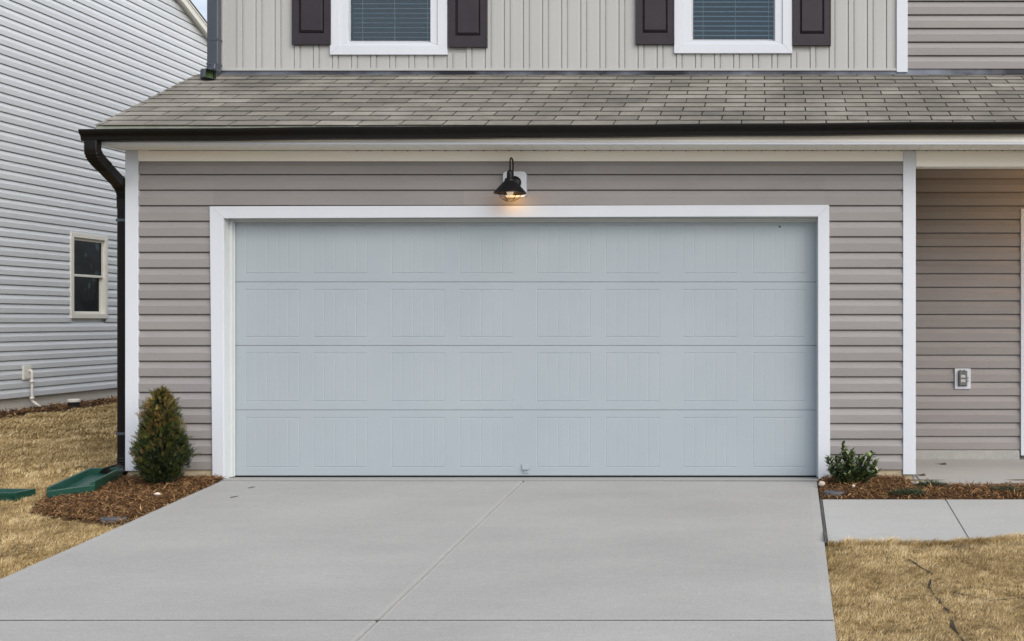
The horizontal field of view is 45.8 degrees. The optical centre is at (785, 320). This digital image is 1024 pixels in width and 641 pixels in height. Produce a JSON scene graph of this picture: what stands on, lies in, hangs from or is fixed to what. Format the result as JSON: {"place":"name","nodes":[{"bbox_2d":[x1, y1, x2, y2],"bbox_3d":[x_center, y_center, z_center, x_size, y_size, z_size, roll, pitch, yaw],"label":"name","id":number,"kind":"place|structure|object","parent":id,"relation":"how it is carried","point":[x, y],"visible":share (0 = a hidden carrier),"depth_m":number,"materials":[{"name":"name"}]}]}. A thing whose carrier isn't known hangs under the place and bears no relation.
{"place":"outdoors","nodes":[
{"label":"outdoors","id":0,"kind":"place"},
{"bbox_2d":[191,0,206,20],"label":"sky","id":1,"kind":"structure","parent":0,"point":[201,5],"materials":[{"name":"white"}]},
{"bbox_2d":[0,481,835,640],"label":"driveway","id":2,"kind":"structure","parent":0,"point":[505,550],"depth_m":6.94,"materials":[{"name":"concrete"}]},
{"bbox_2d":[0,620,832,622],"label":"joint dirt","id":3,"kind":"structure","parent":2,"relation":"on","point":[416,620],"depth_m":6.00,"materials":[{"name":"soil"}]},
{"bbox_2d":[215,481,827,547],"bbox_3d":[-2.184,1.488,8.428,4.912,0.389,1.857,0,0,0],"label":"expansion filler","id":4,"kind":"object","parent":2,"relation":"on","point":[825,536],"visible":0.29,"depth_m":7.60,"materials":[{"name":"fabric"}]},
{"bbox_2d":[0,402,1023,640],"bbox_3d":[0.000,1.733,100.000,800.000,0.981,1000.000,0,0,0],"label":"ground","id":5,"kind":"structure","parent":0,"point":[871,636],"depth_m":6.75,"materials":[{"name":"beige plant"}]},
{"bbox_2d":[0,488,35,501],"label":"splash block","id":6,"kind":"object","parent":5,"relation":"on","point":[12,495],"depth_m":8.77,"materials":[{"name":"green plastic"}]},
{"bbox_2d":[0,395,116,418],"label":"mulch bed","id":7,"kind":"object","parent":5,"relation":"on","point":[50,407],"visible":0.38,"depth_m":16.16,"materials":[{"name":"brown plant"}]},
{"bbox_2d":[67,399,79,409],"bbox_3d":[-10.148,1.224,16.500,0.166,0.218,0.166,0,0,0],"label":"cleanout cap","id":8,"kind":"object","parent":7,"relation":"on","point":[74,402],"visible":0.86,"depth_m":16.44,"materials":[{"name":"grey plastic"}]},
{"bbox_2d":[0,402,203,578],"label":"grass","id":9,"kind":"structure","parent":5,"relation":"on","point":[100,411],"depth_m":10.66,"materials":[{"name":"beige plant"}]},
{"bbox_2d":[0,0,206,411],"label":"grey sided house","id":10,"kind":"structure","parent":5,"relation":"on","point":[69,69],"depth_m":16.89,"materials":[{"name":"plastic"}]},
{"bbox_2d":[22,365,42,407],"bbox_3d":[-10.383,0.930,15.982,0.210,0.615,0.171,0,0,0],"label":"drain line pipe","id":11,"kind":"object","parent":10,"relation":"attached to","point":[27,372],"visible":0.97,"depth_m":15.97,"materials":[{"name":"white plastic"}]},
{"bbox_2d":[68,232,107,317],"bbox_3d":[-10.522,-0.664,17.420,0.116,1.265,0.920,0,0,0],"label":"window","id":12,"kind":"structure","parent":10,"relation":"in","point":[88,253],"depth_m":17.48,"materials":[{"name":"white plastic"}]},
{"bbox_2d":[28,474,225,526],"bbox_3d":[-5.121,1.324,8.767,1.194,0.183,1.716,0,0,0],"label":"mulch bed","id":13,"kind":"object","parent":5,"relation":"on","point":[130,498],"visible":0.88,"depth_m":8.60,"materials":[{"name":"brown wood"}]},
{"bbox_2d":[47,467,122,497],"bbox_3d":[-5.471,1.263,9.062,0.259,0.133,0.734,0,0,-9],"label":"splash block","id":14,"kind":"object","parent":13,"relation":"on","point":[90,479],"depth_m":9.03,"materials":[{"name":"green plastic"}]},
{"bbox_2d":[100,516,126,523],"bbox_3d":[-4.680,1.389,8.060,0.176,0.037,0.124,0,0,0],"label":"valve lid","id":15,"kind":"object","parent":13,"relation":"on","point":[109,519],"visible":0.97,"depth_m":8.01,"materials":[{"name":"grey plastic"}]},
{"bbox_2d":[128,384,201,486],"bbox_3d":[-4.927,0.925,9.148,0.507,0.861,0.490,0,0,0],"label":"conical evergreen","id":16,"kind":"object","parent":13,"relation":"on","point":[162,431],"visible":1,"depth_m":9.08,"materials":[{"name":"green plant"}]},
{"bbox_2d":[78,0,1023,485],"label":"garage house","id":17,"kind":"structure","parent":5,"relation":"on","point":[752,238],"depth_m":9.61,"materials":[{"name":"beige plastic"}]},
{"bbox_2d":[330,0,447,54],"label":"window","id":18,"kind":"structure","parent":17,"relation":"in","point":[341,43],"depth_m":10.66,"materials":[{"name":"grey"}]},
{"bbox_2d":[493,157,526,201],"bbox_3d":[-2.215,-1.137,9.332,0.262,0.363,0.327,0,0,0],"label":"wall lamp","id":19,"kind":"object","parent":17,"relation":"attached to","point":[513,185],"visible":1,"depth_m":9.30,"materials":[{"name":"black metal"}]},
{"bbox_2d":[235,220,816,476],"bbox_3d":[-2.162,0.192,9.620,4.856,2.218,0.080,0,0,0],"label":"garage door","id":20,"kind":"structure","parent":17,"relation":"in","point":[363,349],"depth_m":9.61,"materials":[{"name":"paint"}]},
{"bbox_2d":[674,0,791,53],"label":"window","id":21,"kind":"structure","parent":17,"relation":"in","point":[684,43],"depth_m":10.66,"materials":[{"name":"grey"}]},
{"bbox_2d":[954,368,970,388],"bbox_3d":[1.669,0.550,10.921,0.150,0.194,0.066,0,0,0],"label":"electrical outlet","id":22,"kind":"object","parent":17,"relation":"attached to","point":[962,378],"visible":1,"depth_m":10.92,"materials":[{"name":"grey plastic"}]},
{"bbox_2d":[1020,209,1023,455],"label":"door frame","id":23,"kind":"structure","parent":17,"relation":"in","point":[1021,210],"depth_m":10.92,"materials":[{"name":"grey plastic"}]},
{"bbox_2d":[819,498,827,543],"bbox_3d":[0.262,1.404,8.095,0.024,0.131,1.230,0,0,0],"label":"joint felt strip","id":24,"kind":"object","parent":5,"relation":"on","point":[822,513],"visible":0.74,"depth_m":8.23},
{"bbox_2d":[817,473,1023,500],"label":"mulch bed","id":25,"kind":"object","parent":5,"relation":"on","point":[878,486],"visible":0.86,"depth_m":8.92,"materials":[{"name":"brown wood"}]},
{"bbox_2d":[818,481,824,486],"bbox_3d":[0.282,1.284,9.102,0.056,0.047,0.047,0,0,0],"label":"stone","id":26,"kind":"object","parent":25,"relation":"on","point":[821,483],"visible":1,"depth_m":9.08,"materials":[{"name":"beige stone"}]},
{"bbox_2d":[824,490,844,496],"bbox_3d":[0.372,1.325,8.860,0.164,0.037,0.150,0,0,0],"label":"valve lid","id":27,"kind":"object","parent":25,"relation":"on","point":[834,492],"visible":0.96,"depth_m":8.81,"materials":[{"name":"grey plastic"}]},
{"bbox_2d":[824,440,881,484],"bbox_3d":[0.535,1.138,9.185,0.465,0.372,0.280,0,0,0],"label":"broadleaf shrub","id":28,"kind":"object","parent":25,"relation":"on","point":[848,470],"visible":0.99,"depth_m":9.16,"materials":[{"name":"green plant"}]},
{"bbox_2d":[886,486,930,495],"bbox_3d":[0.926,1.292,8.809,0.370,0.079,0.216,0,0,0],"label":"green weed","id":29,"kind":"object","parent":25,"relation":"on","point":[916,491],"visible":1,"depth_m":8.79,"materials":[{"name":"green plant"}]},
{"bbox_2d":[916,478,951,486],"bbox_3d":[1.136,1.268,9.091,0.366,0.080,0.220,0,0,0],"label":"green weed","id":30,"kind":"object","parent":25,"relation":"on","point":[932,482],"visible":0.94,"depth_m":9.07,"materials":[{"name":"green plant"}]},
{"bbox_2d":[983,483,1023,491],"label":"green weed","id":31,"kind":"object","parent":25,"relation":"on","point":[1001,488],"visible":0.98,"depth_m":8.90,"materials":[{"name":"green plant"}]},
{"bbox_2d":[823,499,1023,549],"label":"walkway","id":32,"kind":"structure","parent":5,"relation":"on","point":[923,519],"depth_m":8.12,"materials":[{"name":"concrete"}]},
{"bbox_2d":[951,591,1023,600],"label":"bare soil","id":33,"kind":"structure","parent":5,"relation":"on","point":[985,599],"depth_m":6.39,"materials":[{"name":"brown soil"}]},
{"bbox_2d":[219,477,817,480],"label":"garage floor","id":34,"kind":"structure","parent":0,"point":[523,479],"depth_m":9.45,"materials":[{"name":"concrete"}]},
{"bbox_2d":[825,531,1023,640],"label":"grass","id":35,"kind":"structure","parent":0,"point":[1016,538],"depth_m":6.64,"materials":[{"name":"beige plant"}]},
{"bbox_2d":[909,559,963,640],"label":"bare soil","id":36,"kind":"structure","parent":0,"point":[952,625],"depth_m":6.33,"materials":[{"name":"brown soil"}]}
]}

